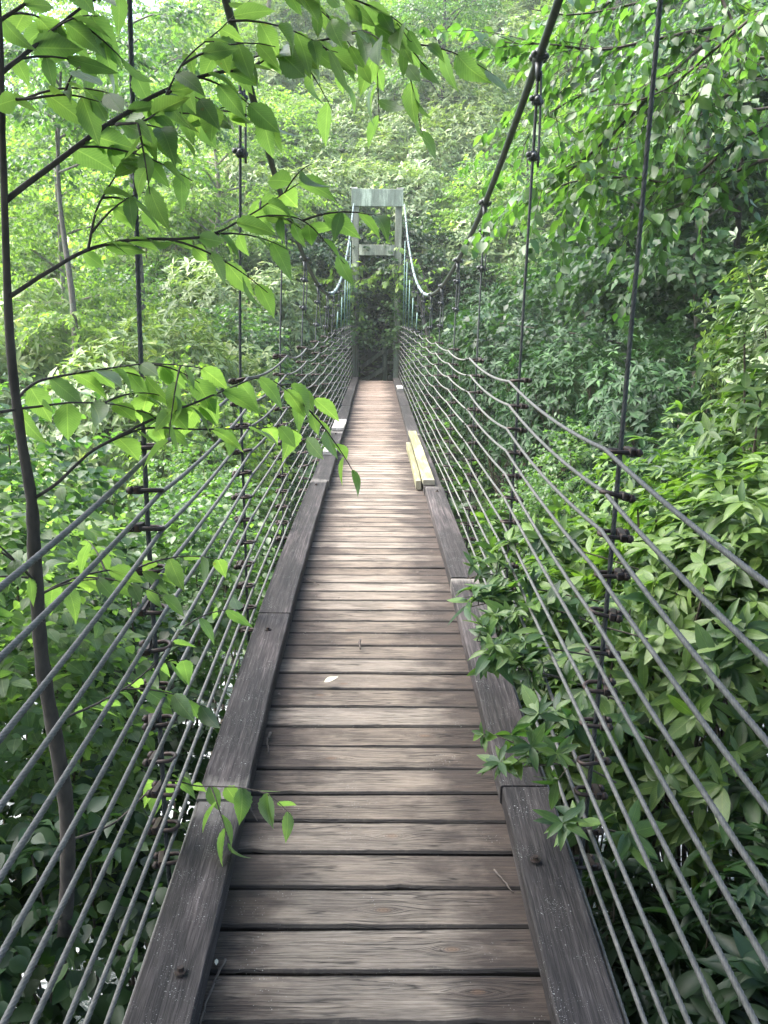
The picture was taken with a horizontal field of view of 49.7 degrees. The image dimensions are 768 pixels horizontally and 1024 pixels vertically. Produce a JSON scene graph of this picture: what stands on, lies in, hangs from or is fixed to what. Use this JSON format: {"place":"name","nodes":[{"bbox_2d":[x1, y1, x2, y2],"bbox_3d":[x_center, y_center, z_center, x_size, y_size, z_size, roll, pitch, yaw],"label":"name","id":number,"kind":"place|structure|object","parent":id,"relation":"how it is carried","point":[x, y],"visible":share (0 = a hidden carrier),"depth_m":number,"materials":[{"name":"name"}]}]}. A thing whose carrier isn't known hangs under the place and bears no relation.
{"place":"outdoors","nodes":[
{"label":"outdoors","id":0,"kind":"place"},
{"bbox_2d":[0,648,767,1023],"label":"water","id":1,"kind":"structure","parent":0,"point":[84,1004],"depth_m":8.24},
{"bbox_2d":[104,6,673,645],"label":"ground","id":2,"kind":"structure","parent":0,"point":[378,378],"depth_m":19.19,"materials":[{"name":"plant"}]},
{"bbox_2d":[0,213,59,296],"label":"leafy bush","id":3,"kind":"object","parent":2,"relation":"on","point":[33,266],"visible":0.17,"depth_m":24.16,"materials":[{"name":"green plant"}]},
{"bbox_2d":[6,124,75,250],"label":"leafy bush","id":4,"kind":"object","parent":2,"relation":"on","point":[26,147],"visible":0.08,"depth_m":28.43,"materials":[{"name":"green plant"}]},
{"bbox_2d":[0,375,88,643],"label":"leafy shrub","id":5,"kind":"object","parent":2,"relation":"on","point":[29,444],"visible":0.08,"depth_m":6.96,"materials":[{"name":"green plant"}]},
{"bbox_2d":[0,282,108,454],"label":"rhododendron bush","id":6,"kind":"object","parent":2,"relation":"on","point":[52,355],"visible":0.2,"depth_m":14.67,"materials":[{"name":"green plant"}]},
{"bbox_2d":[1,0,109,146],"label":"pale tree","id":7,"kind":"object","parent":2,"relation":"on","point":[8,8],"visible":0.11,"depth_m":31.70,"materials":[{"name":"green plant"}]},
{"bbox_2d":[0,80,135,329],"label":"pale tree","id":8,"kind":"object","parent":2,"relation":"on","point":[42,226],"visible":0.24,"depth_m":18.37,"materials":[{"name":"green plant"}]},
{"bbox_2d":[0,365,169,939],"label":"leafy shrub","id":9,"kind":"object","parent":2,"relation":"on","point":[89,472],"visible":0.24,"depth_m":5.25,"materials":[{"name":"green plant"}]},
{"bbox_2d":[0,754,179,1023],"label":"leafy shrub","id":10,"kind":"object","parent":2,"relation":"on","point":[45,837],"visible":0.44,"depth_m":2.73,"materials":[{"name":"green plant"}]},
{"bbox_2d":[0,472,190,1023],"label":"leafy shrub","id":11,"kind":"object","parent":2,"relation":"on","point":[30,723],"visible":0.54,"depth_m":3.52,"materials":[{"name":"green plant"}]},
{"bbox_2d":[0,315,197,515],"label":"rhododendron bush","id":12,"kind":"object","parent":2,"relation":"on","point":[113,345],"visible":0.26,"depth_m":13.21,"materials":[{"name":"green plant"}]},
{"bbox_2d":[0,154,198,404],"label":"pale tree","id":13,"kind":"object","parent":2,"relation":"on","point":[78,215],"visible":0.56,"depth_m":15.35,"materials":[{"name":"green plant"}]},
{"bbox_2d":[3,18,224,405],"bbox_3d":[-5.323,-4.516,13.738,3.930,6.220,4.925,-10,17,-38],"label":"thin tree","id":14,"kind":"object","parent":2,"relation":"on","point":[67,130],"visible":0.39,"depth_m":13.41,"materials":[{"name":"green plant"}]},
{"bbox_2d":[0,542,235,987],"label":"leafy shrub","id":15,"kind":"object","parent":2,"relation":"on","point":[176,734],"visible":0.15,"depth_m":4.91,"materials":[{"name":"green plant"}]},
{"bbox_2d":[4,0,233,141],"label":"pale tree","id":16,"kind":"object","parent":2,"relation":"on","point":[184,42],"visible":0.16,"depth_m":29.00,"materials":[{"name":"green plant"}]},
{"bbox_2d":[54,262,192,358],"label":"leafy bush","id":17,"kind":"object","parent":2,"relation":"on","point":[154,299],"visible":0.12,"depth_m":18.76,"materials":[{"name":"green plant"}]},
{"bbox_2d":[20,1,249,321],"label":"thin tree","id":18,"kind":"object","parent":2,"relation":"on","point":[158,54],"visible":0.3,"depth_m":16.10,"materials":[{"name":"green plant"}]},
{"bbox_2d":[102,174,211,299],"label":"rhododendron bush","id":19,"kind":"object","parent":2,"relation":"on","point":[173,246],"visible":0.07,"depth_m":24.01,"materials":[{"name":"green plant"}]},
{"bbox_2d":[64,127,252,304],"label":"leafy bush","id":20,"kind":"object","parent":2,"relation":"on","point":[111,259],"visible":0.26,"depth_m":22.14,"materials":[{"name":"green plant"}]},
{"bbox_2d":[59,480,281,821],"bbox_3d":[-2.009,1.301,7.424,2.143,3.110,2.267,-11,17,-40],"label":"leafy shrub","id":21,"kind":"object","parent":2,"relation":"on","point":[186,598],"visible":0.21,"depth_m":6.98,"materials":[{"name":"green plant"}]},
{"bbox_2d":[115,246,238,348],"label":"leafy bush","id":22,"kind":"object","parent":2,"relation":"on","point":[163,278],"visible":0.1,"depth_m":21.29,"materials":[{"name":"green plant"}]},
{"bbox_2d":[107,299,259,494],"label":"rhododendron bush","id":23,"kind":"object","parent":2,"relation":"on","point":[215,359],"visible":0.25,"depth_m":14.88,"materials":[{"name":"green plant"}]},
{"bbox_2d":[88,345,297,589],"bbox_3d":[-3.212,-0.515,13.562,3.230,4.377,3.408,13,18,42],"label":"leafy bush","id":24,"kind":"object","parent":2,"relation":"on","point":[251,415],"visible":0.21,"depth_m":13.02,"materials":[{"name":"green plant"}]},
{"bbox_2d":[126,422,259,586],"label":"leafy bush","id":25,"kind":"object","parent":2,"relation":"on","point":[184,468],"visible":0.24,"depth_m":10.44,"materials":[{"name":"green plant"}]},
{"bbox_2d":[121,465,285,753],"bbox_3d":[-1.903,1.094,8.942,1.800,3.231,2.176,0,13,-1],"label":"leafy shrub","id":26,"kind":"object","parent":2,"relation":"on","point":[202,499],"visible":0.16,"depth_m":8.76,"materials":[{"name":"green plant"}]},
{"bbox_2d":[158,256,271,364],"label":"rhododendron bush","id":27,"kind":"object","parent":2,"relation":"on","point":[215,282],"visible":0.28,"depth_m":19.48,"materials":[{"name":"green plant"}]},
{"bbox_2d":[87,69,347,271],"bbox_3d":[-4.734,-8.512,22.874,6.410,7.737,6.195,-11,18,-42],"label":"pale tree","id":28,"kind":"object","parent":2,"relation":"on","point":[200,202],"visible":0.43,"depth_m":22.20,"materials":[{"name":"green plant"}]},
{"bbox_2d":[162,300,298,404],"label":"leafy bush","id":29,"kind":"object","parent":2,"relation":"on","point":[256,341],"visible":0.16,"depth_m":18.38,"materials":[{"name":"green plant"}]},
{"bbox_2d":[195,0,290,83],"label":"leafy bush","id":30,"kind":"object","parent":2,"relation":"on","point":[253,33],"visible":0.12,"depth_m":32.45,"materials":[{"name":"green plant"}]},
{"bbox_2d":[193,339,295,470],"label":"rhododendron bush","id":31,"kind":"object","parent":2,"relation":"on","point":[257,388],"visible":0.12,"depth_m":16.50,"materials":[{"name":"green plant"}]},
{"bbox_2d":[133,0,362,36],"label":"pale tree","id":32,"kind":"object","parent":2,"relation":"on","point":[217,5],"visible":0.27,"depth_m":34.00,"materials":[{"name":"green plant"}]},
{"bbox_2d":[196,144,309,237],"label":"rhododendron bush","id":33,"kind":"object","parent":2,"relation":"on","point":[260,171],"visible":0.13,"depth_m":25.19,"materials":[{"name":"green plant"}]},
{"bbox_2d":[0,0,508,1023],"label":"beech sapling","id":34,"kind":"object","parent":2,"relation":"on","point":[182,102],"visible":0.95,"depth_m":2.09,"materials":[{"name":"green plant"}]},
{"bbox_2d":[218,261,329,373],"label":"rhododendron bush","id":35,"kind":"object","parent":2,"relation":"on","point":[293,315],"visible":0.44,"depth_m":21.10,"materials":[{"name":"green plant"}]},
{"bbox_2d":[237,90,322,156],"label":"rhododendron bush","id":36,"kind":"object","parent":2,"relation":"on","point":[293,132],"visible":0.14,"depth_m":29.38,"materials":[{"name":"green plant"}]},
{"bbox_2d":[240,0,322,55],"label":"rhododendron bush","id":37,"kind":"object","parent":2,"relation":"on","point":[279,7],"visible":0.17,"depth_m":34.44,"materials":[{"name":"green plant"}]},
{"bbox_2d":[228,187,337,314],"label":"rhododendron bush","id":38,"kind":"object","parent":2,"relation":"on","point":[255,258],"visible":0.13,"depth_m":23.81,"materials":[{"name":"green plant"}]},
{"bbox_2d":[253,39,314,102],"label":"rhododendron bush","id":39,"kind":"object","parent":2,"relation":"on","point":[269,76],"visible":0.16,"depth_m":31.11,"materials":[{"name":"green plant"}]},
{"bbox_2d":[231,83,347,178],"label":"leafy bush","id":40,"kind":"object","parent":2,"relation":"on","point":[305,124],"visible":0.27,"depth_m":28.07,"materials":[{"name":"green plant"}]},
{"bbox_2d":[284,356,342,423],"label":"rhododendron bush","id":41,"kind":"object","parent":2,"relation":"on","point":[310,380],"visible":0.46,"depth_m":19.91,"materials":[{"name":"green plant"}]},
{"bbox_2d":[292,134,360,204],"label":"rhododendron bush","id":42,"kind":"object","parent":2,"relation":"on","point":[335,153],"visible":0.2,"depth_m":27.70,"materials":[{"name":"green plant"}]},
{"bbox_2d":[293,76,365,148],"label":"rhododendron bush","id":43,"kind":"object","parent":2,"relation":"on","point":[341,105],"visible":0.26,"depth_m":30.45,"materials":[{"name":"green plant"}]},
{"bbox_2d":[294,156,373,232],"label":"rhododendron bush","id":44,"kind":"object","parent":2,"relation":"on","point":[317,209],"visible":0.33,"depth_m":26.43,"materials":[{"name":"green plant"}]},
{"bbox_2d":[14,0,673,676],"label":"undergrowth","id":45,"kind":"object","parent":2,"relation":"on","point":[292,456],"depth_m":16.84,"materials":[{"name":"green plant"}]},
{"bbox_2d":[321,101,382,165],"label":"rhododendron bush","id":46,"kind":"object","parent":2,"relation":"on","point":[349,140],"visible":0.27,"depth_m":29.34,"materials":[{"name":"green plant"}]},
{"bbox_2d":[261,220,453,328],"bbox_3d":[-0.854,-6.191,24.527,6.047,4.824,5.588,0,13,-1],"label":"understorey tree","id":47,"kind":"object","parent":2,"relation":"on","point":[329,257],"visible":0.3,"depth_m":23.41,"materials":[{"name":"green plant"}]},
{"bbox_2d":[342,120,407,188],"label":"rhododendron bush","id":48,"kind":"object","parent":2,"relation":"on","point":[375,148],"visible":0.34,"depth_m":28.36,"materials":[{"name":"green plant"}]},
{"bbox_2d":[333,156,416,221],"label":"rhododendron bush","id":49,"kind":"object","parent":2,"relation":"on","point":[386,173],"visible":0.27,"depth_m":27.02,"materials":[{"name":"green plant"}]},
{"bbox_2d":[350,187,403,378],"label":"bridge tower","id":50,"kind":"structure","parent":2,"relation":"on","point":[379,197],"depth_m":22.40,"materials":[{"name":"grey metal"}]},
{"bbox_2d":[328,280,377,376],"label":"climbing vine","id":51,"kind":"object","parent":50,"relation":"attached to","point":[363,330],"visible":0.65,"depth_m":22.68,"materials":[{"name":"green plant"}]},
{"bbox_2d":[374,279,425,377],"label":"bush","id":52,"kind":"object","parent":50,"relation":"attached to","point":[391,334],"visible":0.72,"depth_m":22.70,"materials":[{"name":"green plant"}]},
{"bbox_2d":[307,179,449,353],"bbox_3d":[-0.178,-6.141,22.844,3.926,5.798,2.035,0,13,-1],"label":"maple sapling","id":53,"kind":"object","parent":2,"relation":"on","point":[383,286],"visible":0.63,"depth_m":22.49,"materials":[{"name":"green plant"}]},
{"bbox_2d":[0,0,767,1023],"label":"suspension footbridge","id":54,"kind":"object","parent":2,"relation":"on","point":[374,888],"visible":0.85,"depth_m":2.72,"materials":[{"name":"brown wood"}]},
{"bbox_2d":[447,575,565,625],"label":"laurel shoot","id":55,"kind":"object","parent":54,"relation":"on","point":[497,589],"visible":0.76,"depth_m":3.61,"materials":[{"name":"green plant"}]},
{"bbox_2d":[467,632,583,685],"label":"laurel shoot","id":56,"kind":"object","parent":54,"relation":"on","point":[496,657],"visible":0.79,"depth_m":3.04,"materials":[{"name":"green plant"}]},
{"bbox_2d":[463,549,598,601],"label":"laurel shoot","id":57,"kind":"object","parent":54,"relation":"on","point":[482,570],"visible":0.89,"depth_m":3.83,"materials":[{"name":"green plant"}]},
{"bbox_2d":[463,611,598,659],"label":"laurel shoot","id":58,"kind":"object","parent":54,"relation":"on","point":[479,630],"visible":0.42,"depth_m":3.33,"materials":[{"name":"green plant"}]},
{"bbox_2d":[477,729,589,781],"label":"laurel shoot","id":59,"kind":"object","parent":54,"relation":"on","point":[505,766],"visible":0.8,"depth_m":2.61,"materials":[{"name":"green plant"}]},
{"bbox_2d":[472,721,616,809],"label":"laurel shoot","id":60,"kind":"object","parent":54,"relation":"on","point":[535,737],"visible":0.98,"depth_m":2.61,"materials":[{"name":"green plant"}]},
{"bbox_2d":[475,513,638,569],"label":"laurel shoot","id":61,"kind":"object","parent":54,"relation":"on","point":[553,540],"visible":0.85,"depth_m":3.85,"materials":[{"name":"green plant"}]},
{"bbox_2d":[476,580,647,647],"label":"laurel shoot","id":62,"kind":"object","parent":54,"relation":"on","point":[497,610],"visible":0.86,"depth_m":3.46,"materials":[{"name":"green plant"}]},
{"bbox_2d":[508,635,624,704],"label":"laurel shoot","id":63,"kind":"object","parent":54,"relation":"on","point":[527,676],"visible":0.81,"depth_m":3.06,"materials":[{"name":"green plant"}]},
{"bbox_2d":[511,684,657,749],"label":"laurel shoot","id":64,"kind":"object","parent":54,"relation":"on","point":[565,718],"visible":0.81,"depth_m":2.79,"materials":[{"name":"green plant"}]},
{"bbox_2d":[532,799,666,869],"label":"laurel shoot","id":65,"kind":"object","parent":54,"relation":"on","point":[573,815],"visible":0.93,"depth_m":2.43,"materials":[{"name":"green plant"}]},
{"bbox_2d":[359,54,433,133],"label":"rhododendron bush","id":66,"kind":"object","parent":2,"relation":"on","point":[374,104],"visible":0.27,"depth_m":30.89,"materials":[{"name":"green plant"}]},
{"bbox_2d":[372,104,432,166],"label":"rhododendron bush","id":67,"kind":"object","parent":2,"relation":"on","point":[402,129],"visible":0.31,"depth_m":29.36,"materials":[{"name":"green plant"}]},
{"bbox_2d":[308,207,501,330],"bbox_3d":[0.807,-6.571,25.288,5.628,5.256,6.698,4,14,16],"label":"understorey tree","id":68,"kind":"object","parent":2,"relation":"on","point":[431,257],"visible":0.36,"depth_m":23.94,"materials":[{"name":"green plant"}]},
{"bbox_2d":[389,159,463,252],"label":"rhododendron bush","id":69,"kind":"object","parent":2,"relation":"on","point":[417,207],"visible":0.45,"depth_m":26.52,"materials":[{"name":"green plant"}]},
{"bbox_2d":[344,0,523,131],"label":"green tree","id":70,"kind":"object","parent":2,"relation":"on","point":[425,6],"visible":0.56,"depth_m":29.36,"materials":[{"name":"green plant"}]},
{"bbox_2d":[402,127,471,204],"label":"rhododendron bush","id":71,"kind":"object","parent":2,"relation":"on","point":[421,146],"visible":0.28,"depth_m":27.79,"materials":[{"name":"green plant"}]},
{"bbox_2d":[429,73,492,133],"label":"rhododendron bush","id":72,"kind":"object","parent":2,"relation":"on","point":[467,95],"visible":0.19,"depth_m":30.02,"materials":[{"name":"green plant"}]},
{"bbox_2d":[419,97,520,205],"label":"rhododendron bush","id":73,"kind":"object","parent":2,"relation":"on","point":[467,133],"visible":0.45,"depth_m":28.17,"materials":[{"name":"green plant"}]},
{"bbox_2d":[418,151,536,288],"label":"leafy bush","id":74,"kind":"object","parent":2,"relation":"on","point":[459,193],"visible":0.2,"depth_m":25.86,"materials":[{"name":"green plant"}]},
{"bbox_2d":[415,196,541,304],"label":"rhododendron bush","id":75,"kind":"object","parent":2,"relation":"on","point":[491,253],"visible":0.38,"depth_m":24.58,"materials":[{"name":"green plant"}]},
{"bbox_2d":[437,267,519,361],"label":"rhododendron bush","id":76,"kind":"object","parent":2,"relation":"on","point":[475,291],"visible":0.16,"depth_m":20.73,"materials":[{"name":"green plant"}]},
{"bbox_2d":[426,267,537,469],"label":"rhododendron bush","id":77,"kind":"object","parent":2,"relation":"on","point":[499,309],"visible":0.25,"depth_m":17.15,"materials":[{"name":"green plant"}]},
{"bbox_2d":[452,83,528,175],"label":"rhododendron bush","id":78,"kind":"object","parent":2,"relation":"on","point":[495,99],"visible":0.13,"depth_m":29.35,"materials":[{"name":"green plant"}]},
{"bbox_2d":[469,501,533,636],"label":"laurel bush","id":79,"kind":"object","parent":2,"relation":"on","point":[491,517],"visible":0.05,"depth_m":6.28,"materials":[{"name":"green plant"}]},
{"bbox_2d":[481,0,533,69],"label":"rhododendron bush","id":80,"kind":"object","parent":2,"relation":"on","point":[502,18],"visible":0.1,"depth_m":35.77,"materials":[{"name":"green plant"}]},
{"bbox_2d":[443,332,578,512],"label":"rhododendron bush","id":81,"kind":"object","parent":2,"relation":"on","point":[496,364],"visible":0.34,"depth_m":13.23,"materials":[{"name":"green plant"}]},
{"bbox_2d":[435,131,591,286],"bbox_3d":[4.102,-8.025,24.612,5.259,5.996,4.814,6,14,24],"label":"green tree","id":82,"kind":"object","parent":2,"relation":"on","point":[491,166],"visible":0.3,"depth_m":23.86,"materials":[{"name":"green plant"}]},
{"bbox_2d":[463,283,564,408],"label":"rhododendron bush","id":83,"kind":"object","parent":2,"relation":"on","point":[541,319],"visible":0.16,"depth_m":18.89,"materials":[{"name":"green plant"}]},
{"bbox_2d":[467,191,588,305],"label":"rhododendron bush","id":84,"kind":"object","parent":2,"relation":"on","point":[517,254],"visible":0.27,"depth_m":24.12,"materials":[{"name":"green plant"}]},
{"bbox_2d":[473,470,598,578],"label":"leafy bush","id":85,"kind":"object","parent":2,"relation":"on","point":[547,497],"visible":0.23,"depth_m":9.14,"materials":[{"name":"green plant"}]},
{"bbox_2d":[500,546,594,773],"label":"laurel bush","id":86,"kind":"object","parent":2,"relation":"on","point":[565,587],"visible":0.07,"depth_m":4.43,"materials":[{"name":"green plant"}]},
{"bbox_2d":[520,246,609,353],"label":"rhododendron bush","id":87,"kind":"object","parent":2,"relation":"on","point":[554,273],"visible":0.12,"depth_m":20.64,"materials":[{"name":"green plant"}]},
{"bbox_2d":[484,315,650,516],"bbox_3d":[2.433,-1.184,11.704,2.447,3.108,2.233,-10,17,-39],"label":"rhododendron bush","id":88,"kind":"object","parent":2,"relation":"on","point":[569,387],"visible":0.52,"depth_m":11.14,"materials":[{"name":"green plant"}]},
{"bbox_2d":[505,491,629,864],"bbox_3d":[1.247,1.322,5.637,1.001,2.945,1.984,0,13,-1],"label":"laurel bush","id":89,"kind":"object","parent":2,"relation":"on","point":[578,566],"visible":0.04,"depth_m":5.36,"materials":[{"name":"green plant"}]},
{"bbox_2d":[506,410,647,566],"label":"leafy bush","id":90,"kind":"object","parent":2,"relation":"on","point":[548,457],"visible":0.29,"depth_m":9.81,"materials":[{"name":"green plant"}]},
{"bbox_2d":[418,0,767,328],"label":"overhanging tree","id":91,"kind":"object","parent":2,"relation":"on","point":[705,97],"visible":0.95,"depth_m":4.91,"materials":[{"name":"green plant"}]},
{"bbox_2d":[421,0,767,446],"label":"tree","id":92,"kind":"object","parent":2,"relation":"on","point":[676,286],"visible":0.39,"depth_m":11.67,"materials":[{"name":"green plant"}]},
{"bbox_2d":[524,579,672,940],"bbox_3d":[1.098,1.428,4.417,0.763,2.479,1.526,0,13,-1],"label":"laurel bush","id":93,"kind":"object","parent":2,"relation":"on","point":[589,669],"visible":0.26,"depth_m":3.86,"materials":[{"name":"green plant"}]},
{"bbox_2d":[543,400,752,812],"bbox_3d":[2.406,0.928,7.193,2.302,3.844,2.218,-6,14,-25],"label":"laurel bush","id":94,"kind":"object","parent":2,"relation":"on","point":[666,466],"visible":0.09,"depth_m":6.71,"materials":[{"name":"green plant"}]},
{"bbox_2d":[533,0,767,453],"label":"thin tree","id":95,"kind":"object","parent":2,"relation":"on","point":[683,23],"visible":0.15,"depth_m":10.50,"materials":[{"name":"green plant"}]},
{"bbox_2d":[574,851,738,1023],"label":"laurel bush","id":96,"kind":"object","parent":2,"relation":"on","point":[670,946],"visible":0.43,"depth_m":3.35,"materials":[{"name":"green plant"}]},
{"bbox_2d":[564,312,753,515],"bbox_3d":[3.345,-0.639,10.226,2.198,3.570,2.332,-1,13,-9],"label":"rhododendron bush","id":97,"kind":"object","parent":2,"relation":"on","point":[646,385],"visible":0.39,"depth_m":9.72,"materials":[{"name":"green plant"}]},
{"bbox_2d":[561,452,767,907],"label":"laurel bush","id":98,"kind":"object","parent":2,"relation":"on","point":[734,522],"visible":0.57,"depth_m":3.73,"materials":[{"name":"green plant"}]},
{"bbox_2d":[612,822,767,1023],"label":"laurel bush","id":99,"kind":"object","parent":2,"relation":"on","point":[744,960],"visible":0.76,"depth_m":2.90,"materials":[{"name":"green plant"}]},
{"bbox_2d":[616,0,767,301],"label":"tree","id":100,"kind":"object","parent":2,"relation":"on","point":[719,222],"visible":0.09,"depth_m":14.01,"materials":[{"name":"green plant"}]},
{"bbox_2d":[626,776,767,1021],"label":"laurel bush","id":101,"kind":"object","parent":2,"relation":"on","point":[738,825],"visible":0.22,"depth_m":3.44,"materials":[{"name":"green plant"}]},
{"bbox_2d":[675,203,767,852],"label":"laurel bush","id":102,"kind":"object","parent":2,"relation":"on","point":[749,388],"visible":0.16,"depth_m":5.22,"materials":[{"name":"green plant"}]},
{"bbox_2d":[684,226,767,449],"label":"rhododendron bush","id":103,"kind":"object","parent":2,"relation":"on","point":[734,371],"visible":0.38,"depth_m":8.95,"materials":[{"name":"green plant"}]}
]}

